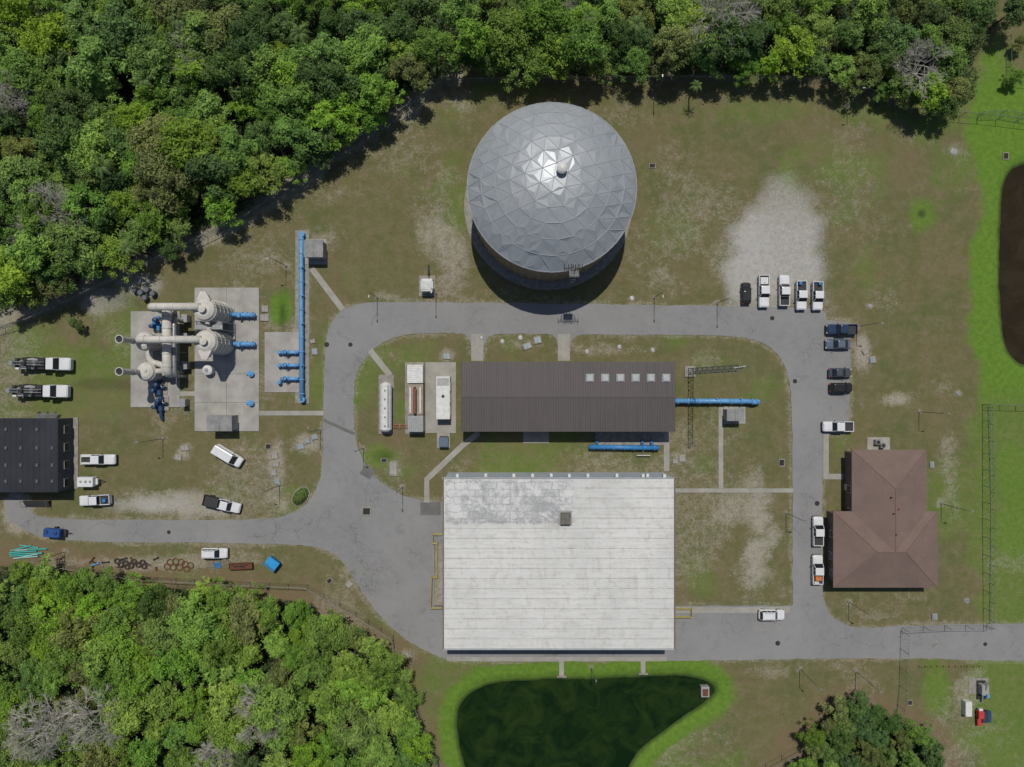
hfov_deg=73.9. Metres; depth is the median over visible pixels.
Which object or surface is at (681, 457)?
concrete cover
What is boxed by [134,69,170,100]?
palm tree
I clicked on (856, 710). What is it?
broadleaf tree
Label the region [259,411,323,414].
path
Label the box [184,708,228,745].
broadleaf tree
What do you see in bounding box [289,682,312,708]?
broadleaf tree
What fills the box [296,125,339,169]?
broadleaf tree
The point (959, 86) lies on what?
broadleaf tree
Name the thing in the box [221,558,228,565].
pallet
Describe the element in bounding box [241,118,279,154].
broadleaf tree
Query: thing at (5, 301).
broadleaf tree
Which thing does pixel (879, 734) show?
broadleaf tree
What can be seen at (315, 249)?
utility shed
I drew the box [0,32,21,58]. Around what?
broadleaf tree
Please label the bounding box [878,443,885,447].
air conditioner
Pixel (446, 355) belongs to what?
access hatch
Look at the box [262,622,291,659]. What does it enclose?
broadleaf tree
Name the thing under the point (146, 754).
broadleaf tree
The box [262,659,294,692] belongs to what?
broadleaf tree
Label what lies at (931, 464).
access hatch
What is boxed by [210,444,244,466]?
van
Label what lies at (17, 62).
broadleaf tree
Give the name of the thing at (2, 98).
bare tree
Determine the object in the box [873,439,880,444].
air conditioner
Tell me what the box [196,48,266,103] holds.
broadleaf tree
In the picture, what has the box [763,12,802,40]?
broadleaf tree
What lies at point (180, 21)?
palm tree
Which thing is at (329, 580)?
drain grate
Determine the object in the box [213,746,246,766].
broadleaf tree
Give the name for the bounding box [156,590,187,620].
broadleaf tree
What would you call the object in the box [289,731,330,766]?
broadleaf tree
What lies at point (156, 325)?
pump set
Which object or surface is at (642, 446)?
blue pipe
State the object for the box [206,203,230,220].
palm tree
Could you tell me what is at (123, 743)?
broadleaf tree
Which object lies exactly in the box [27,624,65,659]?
broadleaf tree
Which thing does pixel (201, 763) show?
broadleaf tree
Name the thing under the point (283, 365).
branch pipe
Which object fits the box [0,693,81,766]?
bare tree
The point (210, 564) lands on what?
pallet
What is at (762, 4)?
broadleaf tree
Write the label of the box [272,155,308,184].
broadleaf tree
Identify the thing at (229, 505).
pickup truck
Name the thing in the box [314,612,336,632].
broadleaf tree
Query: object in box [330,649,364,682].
broadleaf tree
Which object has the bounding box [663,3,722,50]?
broadleaf tree
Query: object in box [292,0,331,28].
broadleaf tree
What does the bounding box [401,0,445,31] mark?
broadleaf tree
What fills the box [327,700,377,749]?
broadleaf tree
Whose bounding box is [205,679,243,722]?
broadleaf tree
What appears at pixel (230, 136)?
broadleaf tree
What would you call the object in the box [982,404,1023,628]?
chain link fence
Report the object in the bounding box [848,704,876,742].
broadleaf tree
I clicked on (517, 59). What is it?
broadleaf tree
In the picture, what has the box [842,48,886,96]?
broadleaf tree
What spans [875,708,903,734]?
broadleaf tree
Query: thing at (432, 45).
broadleaf tree
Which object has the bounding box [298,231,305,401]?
blue pipe
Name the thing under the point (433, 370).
concrete pad
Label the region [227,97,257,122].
broadleaf tree
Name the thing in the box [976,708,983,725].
equipment cart
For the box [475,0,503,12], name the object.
broadleaf tree
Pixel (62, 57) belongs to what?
broadleaf tree
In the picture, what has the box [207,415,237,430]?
sun shelter
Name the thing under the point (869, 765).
broadleaf tree
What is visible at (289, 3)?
broadleaf tree
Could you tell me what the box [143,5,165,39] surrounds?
broadleaf tree
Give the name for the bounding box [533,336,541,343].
access hatch
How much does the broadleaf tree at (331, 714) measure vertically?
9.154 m
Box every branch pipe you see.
[277,350,298,354]
[277,363,298,367]
[277,376,298,384]
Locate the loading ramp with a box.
[434,544,442,604]
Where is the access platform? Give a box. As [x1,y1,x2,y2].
[194,321,235,332]
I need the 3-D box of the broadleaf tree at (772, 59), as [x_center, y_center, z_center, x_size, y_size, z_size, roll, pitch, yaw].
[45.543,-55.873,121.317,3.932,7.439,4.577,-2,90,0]
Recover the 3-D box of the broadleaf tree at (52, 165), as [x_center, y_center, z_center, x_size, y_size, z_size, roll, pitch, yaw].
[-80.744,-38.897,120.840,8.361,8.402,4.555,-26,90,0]
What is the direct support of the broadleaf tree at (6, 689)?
on the ground
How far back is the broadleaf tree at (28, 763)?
118.02 m
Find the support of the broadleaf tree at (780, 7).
on the ground
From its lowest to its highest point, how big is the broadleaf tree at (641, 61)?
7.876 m
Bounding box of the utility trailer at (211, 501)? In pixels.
[202,494,218,508]
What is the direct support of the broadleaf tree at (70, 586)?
on the ground
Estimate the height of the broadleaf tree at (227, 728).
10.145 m
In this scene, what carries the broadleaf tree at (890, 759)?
on the ground
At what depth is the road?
124.97 m
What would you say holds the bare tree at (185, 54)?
on the ground
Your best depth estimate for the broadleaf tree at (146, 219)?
117.86 m
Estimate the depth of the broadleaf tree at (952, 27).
117.94 m
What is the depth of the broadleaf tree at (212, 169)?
115.12 m
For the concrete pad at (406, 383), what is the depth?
124.90 m
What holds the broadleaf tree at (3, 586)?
on the ground
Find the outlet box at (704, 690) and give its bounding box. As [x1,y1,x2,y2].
[700,685,708,696]
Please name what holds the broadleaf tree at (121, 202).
on the ground
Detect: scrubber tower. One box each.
[193,291,233,324]
[194,327,234,359]
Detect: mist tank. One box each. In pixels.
[136,332,161,350]
[137,362,163,380]
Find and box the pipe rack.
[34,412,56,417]
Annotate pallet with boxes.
[207,561,213,566]
[214,562,220,568]
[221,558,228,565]
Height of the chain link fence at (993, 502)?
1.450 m
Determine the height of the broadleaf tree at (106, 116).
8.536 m
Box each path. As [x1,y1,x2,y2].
[180,391,194,395]
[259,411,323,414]
[309,267,344,311]
[368,349,391,374]
[424,432,480,502]
[471,334,482,360]
[558,334,569,360]
[559,661,563,675]
[641,661,644,672]
[664,432,668,470]
[676,488,792,492]
[718,407,722,487]
[823,434,828,473]
[823,474,843,478]
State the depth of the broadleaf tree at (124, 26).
115.13 m
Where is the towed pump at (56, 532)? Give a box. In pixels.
[43,526,71,537]
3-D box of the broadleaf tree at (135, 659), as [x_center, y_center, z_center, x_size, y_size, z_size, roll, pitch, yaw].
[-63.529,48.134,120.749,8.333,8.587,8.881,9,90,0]
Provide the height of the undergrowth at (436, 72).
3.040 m
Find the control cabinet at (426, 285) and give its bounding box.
[420,279,433,292]
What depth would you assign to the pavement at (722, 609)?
124.88 m
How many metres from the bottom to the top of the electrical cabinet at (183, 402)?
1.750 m
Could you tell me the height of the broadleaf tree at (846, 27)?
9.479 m
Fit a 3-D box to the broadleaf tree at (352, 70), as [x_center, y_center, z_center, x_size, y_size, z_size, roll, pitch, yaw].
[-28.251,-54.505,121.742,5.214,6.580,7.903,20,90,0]
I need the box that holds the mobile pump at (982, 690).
[976,680,989,701]
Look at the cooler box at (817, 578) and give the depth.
123.56 m
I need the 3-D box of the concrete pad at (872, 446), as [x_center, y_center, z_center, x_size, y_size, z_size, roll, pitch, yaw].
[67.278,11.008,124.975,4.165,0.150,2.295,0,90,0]
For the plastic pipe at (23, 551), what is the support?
on the ground
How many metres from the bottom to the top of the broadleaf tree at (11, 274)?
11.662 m
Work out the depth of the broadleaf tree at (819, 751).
120.86 m
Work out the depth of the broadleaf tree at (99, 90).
117.92 m
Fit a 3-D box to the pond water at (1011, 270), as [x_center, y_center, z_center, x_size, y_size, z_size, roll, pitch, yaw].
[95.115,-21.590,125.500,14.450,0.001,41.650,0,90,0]
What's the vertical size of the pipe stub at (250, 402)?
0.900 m
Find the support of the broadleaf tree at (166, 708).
on the ground
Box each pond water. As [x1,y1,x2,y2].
[457,675,714,766]
[999,164,1023,363]
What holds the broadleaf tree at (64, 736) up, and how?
on the ground
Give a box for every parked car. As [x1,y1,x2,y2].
[201,547,228,559]
[740,282,751,303]
[758,609,784,621]
[824,338,850,349]
[828,367,850,378]
[829,382,851,393]
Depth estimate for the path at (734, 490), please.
124.93 m
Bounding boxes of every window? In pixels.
[63,425,68,433]
[63,442,68,450]
[63,460,68,468]
[63,478,68,486]
[829,529,832,537]
[829,551,832,559]
[829,568,832,576]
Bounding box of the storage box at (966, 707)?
[962,699,971,716]
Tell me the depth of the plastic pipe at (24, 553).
124.59 m
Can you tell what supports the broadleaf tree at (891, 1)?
on the ground
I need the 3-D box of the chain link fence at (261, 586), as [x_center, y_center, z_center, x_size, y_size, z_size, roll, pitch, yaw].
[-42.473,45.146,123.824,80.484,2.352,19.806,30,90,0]
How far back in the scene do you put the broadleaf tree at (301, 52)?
117.33 m
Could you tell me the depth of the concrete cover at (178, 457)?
124.77 m
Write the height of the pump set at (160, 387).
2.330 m
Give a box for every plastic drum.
[131,287,139,292]
[137,290,145,295]
[141,295,149,300]
[143,287,151,292]
[149,291,157,296]
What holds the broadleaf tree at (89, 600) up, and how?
on the ground
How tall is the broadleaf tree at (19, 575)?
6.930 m
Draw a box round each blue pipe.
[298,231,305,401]
[589,440,659,450]
[675,398,759,404]
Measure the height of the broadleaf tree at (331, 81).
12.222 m
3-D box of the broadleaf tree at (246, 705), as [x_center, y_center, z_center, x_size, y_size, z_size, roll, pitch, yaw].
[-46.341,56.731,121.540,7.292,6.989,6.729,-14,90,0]
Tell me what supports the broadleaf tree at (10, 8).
on the ground
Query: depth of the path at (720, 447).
124.94 m
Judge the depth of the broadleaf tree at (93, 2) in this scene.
120.02 m
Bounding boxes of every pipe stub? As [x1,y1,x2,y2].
[246,371,253,376]
[246,400,253,405]
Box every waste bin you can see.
[263,556,279,571]
[982,710,986,722]
[984,710,990,722]
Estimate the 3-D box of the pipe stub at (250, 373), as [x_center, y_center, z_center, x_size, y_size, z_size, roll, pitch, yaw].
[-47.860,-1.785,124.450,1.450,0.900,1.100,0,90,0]
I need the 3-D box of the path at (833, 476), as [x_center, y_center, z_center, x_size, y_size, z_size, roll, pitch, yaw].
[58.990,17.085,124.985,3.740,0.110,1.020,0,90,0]
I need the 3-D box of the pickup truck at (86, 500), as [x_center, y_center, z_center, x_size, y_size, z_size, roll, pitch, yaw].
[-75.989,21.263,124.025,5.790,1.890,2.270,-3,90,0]
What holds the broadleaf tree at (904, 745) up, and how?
on the ground
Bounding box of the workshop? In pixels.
[0,417,78,491]
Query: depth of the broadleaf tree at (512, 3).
118.26 m
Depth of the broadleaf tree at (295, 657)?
118.45 m
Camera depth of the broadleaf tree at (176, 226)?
119.53 m
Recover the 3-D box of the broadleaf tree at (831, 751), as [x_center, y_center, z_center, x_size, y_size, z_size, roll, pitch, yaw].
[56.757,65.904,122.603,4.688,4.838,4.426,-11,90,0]
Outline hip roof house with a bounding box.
[827,450,937,587]
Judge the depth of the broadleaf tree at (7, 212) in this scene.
117.78 m
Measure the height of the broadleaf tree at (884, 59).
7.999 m
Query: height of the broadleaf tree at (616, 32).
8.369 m
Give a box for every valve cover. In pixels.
[932,641,938,647]
[950,148,957,154]
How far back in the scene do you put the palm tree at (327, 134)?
117.17 m
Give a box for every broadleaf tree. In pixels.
[0,0,39,35]
[0,18,8,44]
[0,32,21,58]
[0,45,57,105]
[0,51,9,73]
[0,101,32,138]
[0,135,38,161]
[0,153,58,200]
[0,183,10,206]
[0,200,24,241]
[0,244,8,265]
[0,249,48,299]
[0,289,26,308]
[0,577,18,602]
[0,602,7,619]
[0,602,50,650]
[0,639,35,666]
[0,662,24,708]
[0,680,45,733]
[0,713,24,744]
[0,732,27,766]
[0,733,45,766]
[1,227,59,272]
[6,169,58,220]
[8,14,40,42]
[8,559,38,585]
[8,582,39,610]
[12,277,47,310]
[16,11,74,61]
[16,192,61,239]
[17,646,44,691]
[17,673,51,705]
[25,102,59,137]
[25,573,56,603]
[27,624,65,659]
[27,733,57,765]
[28,61,66,105]
[28,110,86,178]
[28,585,76,633]
[29,0,74,18]
[29,552,62,585]
[30,752,64,766]
[34,261,75,299]
[35,149,75,172]
[35,258,78,293]
[39,628,85,682]
[39,720,66,738]
[40,662,78,699]
[41,218,104,273]
[43,86,95,124]
[45,42,75,68]
[46,599,107,652]
[48,567,94,601]
[50,65,83,100]
[50,170,75,199]
[50,693,73,720]
[56,701,99,754]
[57,1,100,37]
[58,178,114,228]
[59,0,89,8]
[60,118,120,178]
[60,740,94,766]
[62,652,101,683]
[63,34,134,90]
[64,75,106,104]
[65,28,92,56]
[66,683,101,720]
[67,163,106,201]
[68,317,83,329]
[72,584,112,623]
[73,238,109,279]
[74,629,105,653]
[76,567,102,591]
[78,629,121,678]
[79,0,106,19]
[80,95,130,133]
[81,728,127,766]
[82,0,155,73]
[86,204,123,239]
[86,667,141,706]
[89,30,116,42]
[90,69,130,111]
[91,563,132,601]
[91,602,145,640]
[91,708,112,736]
[94,622,147,662]
[95,0,140,22]
[95,727,133,756]
[97,226,143,283]
[98,686,157,737]
[99,117,132,171]
[99,169,132,198]
[101,650,137,688]
[106,177,150,228]
[108,101,156,134]
[108,571,157,614]
[115,36,146,55]
[116,752,136,766]
[117,139,161,182]
[117,218,158,252]
[117,663,159,701]
[120,123,147,144]
[122,110,179,167]
[125,31,175,92]
[127,619,169,646]
[127,733,166,766]
[128,0,163,26]
[129,150,189,214]
[129,641,172,676]
[130,179,163,213]
[132,73,178,116]
[134,579,175,618]
[137,200,171,244]
[139,609,190,658]
[140,681,195,721]
[141,712,177,742]
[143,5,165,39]
[146,0,205,29]
[147,637,200,685]
[149,22,191,61]
[153,113,232,169]
[155,716,194,749]
[156,235,178,261]
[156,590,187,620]
[159,103,186,127]
[162,736,195,766]
[164,153,193,192]
[164,192,189,221]
[165,76,209,107]
[166,10,234,57]
[166,589,236,650]
[168,47,229,91]
[168,214,194,249]
[172,97,205,124]
[172,637,212,667]
[175,678,213,717]
[181,744,228,766]
[182,146,247,207]
[182,176,209,205]
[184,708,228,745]
[187,576,212,602]
[191,88,243,129]
[192,30,212,83]
[195,1,260,58]
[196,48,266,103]
[196,650,228,685]
[198,0,222,7]
[200,621,244,673]
[201,190,244,227]
[201,709,261,754]
[204,576,242,621]
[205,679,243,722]
[207,113,228,146]
[207,600,239,637]
[212,124,263,175]
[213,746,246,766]
[216,650,243,681]
[220,0,247,9]
[220,11,278,65]
[220,164,273,201]
[220,668,268,701]
[226,728,253,757]
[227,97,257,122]
[227,592,279,646]
[228,624,263,668]
[230,689,263,720]
[230,746,261,766]
[232,40,293,101]
[237,582,264,611]
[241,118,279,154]
[242,0,276,38]
[243,148,286,196]
[245,660,311,742]
[247,0,275,11]
[248,79,283,122]
[250,594,280,631]
[259,725,295,752]
[259,752,292,766]
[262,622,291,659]
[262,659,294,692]
[264,8,297,47]
[265,52,299,89]
[270,40,289,55]
[270,111,332,169]
[271,0,303,20]
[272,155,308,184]
[275,41,331,65]
[276,80,323,129]
[281,598,313,631]
[282,640,310,671]
[287,614,316,647]
[287,710,324,746]
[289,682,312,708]
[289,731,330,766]
[290,57,360,105]
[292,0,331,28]
[295,646,332,686]
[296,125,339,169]
[300,89,363,151]
[301,607,353,663]
[305,676,362,725]
[308,30,350,72]
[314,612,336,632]
[316,5,346,40]
[318,722,351,757]
[320,744,362,766]
[322,666,345,692]
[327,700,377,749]
[328,0,357,5]
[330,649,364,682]
[332,621,367,652]
[335,675,363,701]
[336,6,376,39]
[336,115,360,146]
[340,19,391,73]
[341,0,385,20]
[341,59,368,95]
[342,695,381,724]
[350,745,380,766]
[351,99,389,133]
[356,644,406,691]
[356,665,389,710]
[357,634,388,657]
[358,70,407,112]
[359,724,393,750]
[366,56,402,83]
[366,698,410,734]
[366,731,396,766]
[373,0,399,18]
[374,9,416,53]
[381,94,396,108]
[382,37,419,70]
[387,50,433,93]
[391,735,437,766]
[392,666,417,696]
[393,691,425,711]
[393,710,422,742]
[396,730,433,764]
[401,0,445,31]
[409,26,462,68]
[436,0,483,27]
[437,47,474,78]
[454,15,497,57]
[466,42,497,76]
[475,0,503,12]
[477,1,537,67]
[492,45,530,92]
[501,0,522,11]
[516,0,583,69]
[523,44,555,87]
[534,29,570,81]
[545,54,587,81]
[558,19,610,70]
[562,0,584,9]
[565,1,600,36]
[582,54,619,86]
[594,0,621,34]
[595,0,608,6]
[599,16,634,67]
[612,43,650,85]
[615,0,657,33]
[618,21,657,54]
[649,0,660,9]
[651,21,699,71]
[651,46,680,79]
[655,0,695,36]
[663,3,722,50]
[687,8,744,63]
[689,50,721,79]
[694,0,730,11]
[729,14,776,64]
[729,47,761,87]
[731,0,769,26]
[759,51,781,81]
[763,0,802,21]
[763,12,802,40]
[768,23,818,81]
[789,755,817,766]
[792,9,835,56]
[795,716,825,749]
[796,47,829,76]
[799,0,833,26]
[803,743,826,760]
[817,740,840,761]
[817,757,842,766]
[820,716,837,736]
[821,694,850,723]
[824,52,856,87]
[826,725,856,757]
[829,0,851,12]
[833,18,866,53]
[833,714,857,735]
[833,750,860,766]
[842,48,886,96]
[844,688,871,722]
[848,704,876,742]
[849,0,891,35]
[850,737,881,766]
[861,757,878,766]
[864,703,888,722]
[867,37,901,73]
[868,719,891,747]
[871,744,897,766]
[872,80,894,101]
[874,14,921,64]
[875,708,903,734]
[877,0,896,13]
[879,761,894,766]
[885,68,915,99]
[886,725,912,751]
[892,0,928,23]
[894,89,922,109]
[895,745,922,766]
[900,22,946,67]
[902,716,933,745]
[908,70,951,109]
[918,0,954,28]
[920,736,946,766]
[923,735,938,749]
[928,95,960,121]
[932,0,973,18]
[933,15,978,57]
[933,38,969,81]
[943,75,973,103]
[953,0,998,38]
[993,0,1023,30]
[1005,66,1023,84]
[1011,35,1023,51]
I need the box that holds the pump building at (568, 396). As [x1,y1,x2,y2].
[461,362,675,431]
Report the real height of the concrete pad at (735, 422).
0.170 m
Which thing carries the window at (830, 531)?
in the hip roof house
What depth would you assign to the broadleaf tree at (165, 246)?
120.88 m
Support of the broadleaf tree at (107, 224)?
on the ground
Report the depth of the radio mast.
114.91 m
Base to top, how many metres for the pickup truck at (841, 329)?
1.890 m
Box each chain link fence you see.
[0,78,444,328]
[57,564,438,766]
[446,75,909,111]
[762,746,802,766]
[897,630,909,728]
[903,625,995,632]
[905,108,1023,122]
[977,110,1023,117]
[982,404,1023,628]
[988,407,996,622]
[1005,34,1023,84]
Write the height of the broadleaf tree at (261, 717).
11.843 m
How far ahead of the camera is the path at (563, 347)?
124.95 m
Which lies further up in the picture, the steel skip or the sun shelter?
the sun shelter
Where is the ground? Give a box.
[0,0,1023,766]
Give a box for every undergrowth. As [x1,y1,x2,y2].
[0,0,998,311]
[0,566,430,766]
[810,702,944,766]
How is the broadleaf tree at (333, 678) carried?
on the ground
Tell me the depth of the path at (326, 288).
124.94 m
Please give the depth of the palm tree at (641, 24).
116.18 m
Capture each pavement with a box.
[447,657,666,660]
[676,607,789,612]
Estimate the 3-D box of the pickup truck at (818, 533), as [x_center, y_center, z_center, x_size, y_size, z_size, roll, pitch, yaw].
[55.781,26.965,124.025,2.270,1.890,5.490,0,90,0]
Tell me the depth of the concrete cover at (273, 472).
124.76 m
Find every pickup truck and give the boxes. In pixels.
[79,494,112,506]
[80,453,117,465]
[216,497,242,512]
[757,275,770,307]
[777,275,790,306]
[794,280,807,310]
[810,281,823,310]
[810,554,824,584]
[811,516,824,545]
[821,420,853,432]
[825,323,857,334]
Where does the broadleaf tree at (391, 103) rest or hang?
on the ground
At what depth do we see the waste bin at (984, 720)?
123.92 m
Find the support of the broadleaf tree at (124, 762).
on the ground
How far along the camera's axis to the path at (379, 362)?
124.94 m
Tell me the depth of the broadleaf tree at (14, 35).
119.25 m
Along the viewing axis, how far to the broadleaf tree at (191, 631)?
115.80 m
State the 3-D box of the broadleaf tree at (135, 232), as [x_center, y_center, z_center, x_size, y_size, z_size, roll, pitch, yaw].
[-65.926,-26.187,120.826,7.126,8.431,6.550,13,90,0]
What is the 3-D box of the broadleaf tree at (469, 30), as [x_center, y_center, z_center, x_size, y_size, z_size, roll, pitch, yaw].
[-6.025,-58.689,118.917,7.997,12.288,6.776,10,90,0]
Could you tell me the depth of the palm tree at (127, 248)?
117.19 m
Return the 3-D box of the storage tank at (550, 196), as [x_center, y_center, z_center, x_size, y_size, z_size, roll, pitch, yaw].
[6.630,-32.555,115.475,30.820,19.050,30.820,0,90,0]
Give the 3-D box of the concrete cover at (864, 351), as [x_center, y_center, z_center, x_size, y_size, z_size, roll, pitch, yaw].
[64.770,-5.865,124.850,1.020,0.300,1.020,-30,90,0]
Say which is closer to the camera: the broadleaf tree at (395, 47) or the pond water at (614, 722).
the broadleaf tree at (395, 47)
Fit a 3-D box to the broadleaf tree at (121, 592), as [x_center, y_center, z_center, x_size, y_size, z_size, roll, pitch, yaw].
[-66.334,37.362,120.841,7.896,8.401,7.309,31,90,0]
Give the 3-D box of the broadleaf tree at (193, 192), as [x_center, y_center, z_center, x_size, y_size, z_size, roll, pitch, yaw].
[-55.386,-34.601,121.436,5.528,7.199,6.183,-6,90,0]
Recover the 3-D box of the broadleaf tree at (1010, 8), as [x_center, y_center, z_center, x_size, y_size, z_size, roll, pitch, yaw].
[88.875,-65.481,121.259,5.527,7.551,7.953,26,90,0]
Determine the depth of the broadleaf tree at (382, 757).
118.66 m
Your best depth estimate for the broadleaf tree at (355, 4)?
119.03 m
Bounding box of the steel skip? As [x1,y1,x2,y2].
[229,562,253,569]
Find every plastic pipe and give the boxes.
[9,550,36,552]
[9,552,39,554]
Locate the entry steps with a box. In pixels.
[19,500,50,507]
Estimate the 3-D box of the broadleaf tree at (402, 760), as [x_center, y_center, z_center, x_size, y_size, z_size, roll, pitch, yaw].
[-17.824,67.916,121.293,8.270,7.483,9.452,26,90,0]
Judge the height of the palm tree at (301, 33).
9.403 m
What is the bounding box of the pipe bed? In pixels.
[295,230,308,402]
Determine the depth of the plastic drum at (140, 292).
123.90 m
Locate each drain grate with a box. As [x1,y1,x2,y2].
[265,443,271,449]
[326,577,332,584]
[362,507,370,515]
[381,458,386,462]
[649,163,655,167]
[778,459,784,466]
[1003,152,1008,159]
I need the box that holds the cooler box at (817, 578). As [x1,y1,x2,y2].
[814,576,821,580]
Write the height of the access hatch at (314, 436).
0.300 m
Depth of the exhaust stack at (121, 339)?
115.81 m
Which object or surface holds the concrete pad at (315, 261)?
on the ground
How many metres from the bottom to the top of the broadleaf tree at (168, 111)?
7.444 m
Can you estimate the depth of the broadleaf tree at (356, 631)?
119.39 m
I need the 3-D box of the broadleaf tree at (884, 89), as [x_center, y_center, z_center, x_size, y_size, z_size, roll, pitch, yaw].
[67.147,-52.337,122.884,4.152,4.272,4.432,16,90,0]
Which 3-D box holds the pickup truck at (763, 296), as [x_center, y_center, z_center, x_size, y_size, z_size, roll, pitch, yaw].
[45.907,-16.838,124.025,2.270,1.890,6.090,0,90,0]
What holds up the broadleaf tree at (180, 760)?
on the ground
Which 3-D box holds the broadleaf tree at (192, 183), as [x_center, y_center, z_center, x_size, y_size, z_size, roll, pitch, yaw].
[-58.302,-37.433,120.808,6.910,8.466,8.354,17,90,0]
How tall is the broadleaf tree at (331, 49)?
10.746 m
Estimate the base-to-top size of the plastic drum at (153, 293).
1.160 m
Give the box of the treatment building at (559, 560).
[442,472,675,649]
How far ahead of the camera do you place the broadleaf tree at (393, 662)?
117.41 m
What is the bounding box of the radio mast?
[684,364,749,376]
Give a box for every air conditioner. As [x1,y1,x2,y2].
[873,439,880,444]
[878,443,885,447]
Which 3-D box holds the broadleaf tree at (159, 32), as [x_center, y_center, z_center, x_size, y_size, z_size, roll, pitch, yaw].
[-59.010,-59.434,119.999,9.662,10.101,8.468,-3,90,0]
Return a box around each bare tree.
[0,70,41,118]
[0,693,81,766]
[6,218,23,247]
[16,180,88,239]
[46,684,122,753]
[162,23,214,83]
[190,735,237,766]
[231,683,294,746]
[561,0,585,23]
[686,0,763,53]
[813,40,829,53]
[890,35,953,99]
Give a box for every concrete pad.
[131,311,179,406]
[195,288,258,430]
[265,332,298,391]
[304,239,326,264]
[379,375,393,433]
[405,362,423,433]
[419,276,434,295]
[425,362,455,432]
[437,433,449,447]
[523,432,548,442]
[595,432,664,444]
[724,406,745,423]
[867,437,889,449]
[968,678,988,693]
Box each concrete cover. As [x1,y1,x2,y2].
[174,454,181,460]
[180,445,188,450]
[260,314,268,320]
[261,306,268,311]
[271,452,277,458]
[271,469,276,475]
[273,461,279,466]
[345,580,353,588]
[389,461,396,475]
[672,459,677,463]
[679,454,684,461]
[861,348,868,354]
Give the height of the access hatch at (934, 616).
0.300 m
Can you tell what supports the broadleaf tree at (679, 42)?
on the ground
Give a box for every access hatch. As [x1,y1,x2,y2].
[274,478,279,483]
[296,443,304,449]
[304,438,310,443]
[311,348,317,354]
[311,433,318,439]
[443,353,450,358]
[522,342,531,349]
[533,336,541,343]
[869,356,875,363]
[929,461,933,467]
[931,613,937,619]
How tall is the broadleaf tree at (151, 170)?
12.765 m
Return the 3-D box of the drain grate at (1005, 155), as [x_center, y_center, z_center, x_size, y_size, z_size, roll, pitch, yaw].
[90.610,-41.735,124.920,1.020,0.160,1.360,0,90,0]
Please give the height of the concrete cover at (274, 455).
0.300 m
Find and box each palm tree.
[91,153,119,181]
[117,239,151,257]
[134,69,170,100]
[167,7,186,31]
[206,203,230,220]
[289,23,310,45]
[317,125,336,143]
[358,23,377,54]
[580,6,598,38]
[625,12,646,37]
[688,80,701,98]
[699,42,722,71]
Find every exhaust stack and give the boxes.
[115,335,138,343]
[115,367,139,375]
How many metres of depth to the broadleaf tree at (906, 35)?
118.19 m
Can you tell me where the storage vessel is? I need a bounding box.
[380,382,392,431]
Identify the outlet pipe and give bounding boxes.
[230,312,255,317]
[231,341,255,346]
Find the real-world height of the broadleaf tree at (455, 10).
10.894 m
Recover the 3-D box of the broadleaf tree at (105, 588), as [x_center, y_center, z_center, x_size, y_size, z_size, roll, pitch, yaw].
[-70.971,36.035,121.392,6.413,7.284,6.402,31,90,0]
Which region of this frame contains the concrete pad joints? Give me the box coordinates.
[195,288,258,414]
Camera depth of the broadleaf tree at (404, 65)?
117.39 m
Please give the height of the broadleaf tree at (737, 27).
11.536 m
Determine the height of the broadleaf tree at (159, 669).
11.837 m
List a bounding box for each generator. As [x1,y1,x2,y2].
[407,365,424,431]
[436,376,450,418]
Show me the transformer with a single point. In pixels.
(443, 441)
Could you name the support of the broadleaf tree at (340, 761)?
on the ground
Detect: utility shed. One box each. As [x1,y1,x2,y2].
[303,240,326,258]
[723,409,743,420]
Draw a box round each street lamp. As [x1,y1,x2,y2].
[652,74,662,98]
[798,667,821,690]
[854,669,881,692]
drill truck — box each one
[6,384,70,397]
[9,357,73,370]
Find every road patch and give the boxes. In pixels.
[323,419,354,434]
[360,464,374,478]
[420,502,440,514]
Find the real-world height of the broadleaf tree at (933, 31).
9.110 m
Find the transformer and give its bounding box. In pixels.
[439,436,448,446]
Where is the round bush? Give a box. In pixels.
[292,486,309,505]
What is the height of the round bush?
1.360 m
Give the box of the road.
[3,302,1023,661]
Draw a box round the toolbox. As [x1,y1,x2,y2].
[760,277,767,284]
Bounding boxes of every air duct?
[135,335,201,345]
[145,348,164,375]
[147,302,200,314]
[155,368,161,373]
[161,311,183,377]
[172,318,187,377]
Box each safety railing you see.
[430,577,441,608]
[432,533,442,575]
[436,574,436,603]
[676,607,692,617]
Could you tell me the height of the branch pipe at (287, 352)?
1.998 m
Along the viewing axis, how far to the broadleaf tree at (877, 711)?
121.38 m
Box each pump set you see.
[148,316,161,330]
[149,381,167,394]
[151,396,168,419]
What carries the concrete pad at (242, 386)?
on the ground
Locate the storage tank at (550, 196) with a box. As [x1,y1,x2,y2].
[464,102,636,289]
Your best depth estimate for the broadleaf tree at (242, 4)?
119.69 m
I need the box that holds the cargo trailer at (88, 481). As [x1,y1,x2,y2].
[77,475,103,486]
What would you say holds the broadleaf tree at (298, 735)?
on the ground
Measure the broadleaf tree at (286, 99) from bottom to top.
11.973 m
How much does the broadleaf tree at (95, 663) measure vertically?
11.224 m
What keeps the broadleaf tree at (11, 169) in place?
on the ground
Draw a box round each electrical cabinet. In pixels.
[179,399,188,406]
[181,314,190,322]
[181,361,190,368]
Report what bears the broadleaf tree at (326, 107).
on the ground
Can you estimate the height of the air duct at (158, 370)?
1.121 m

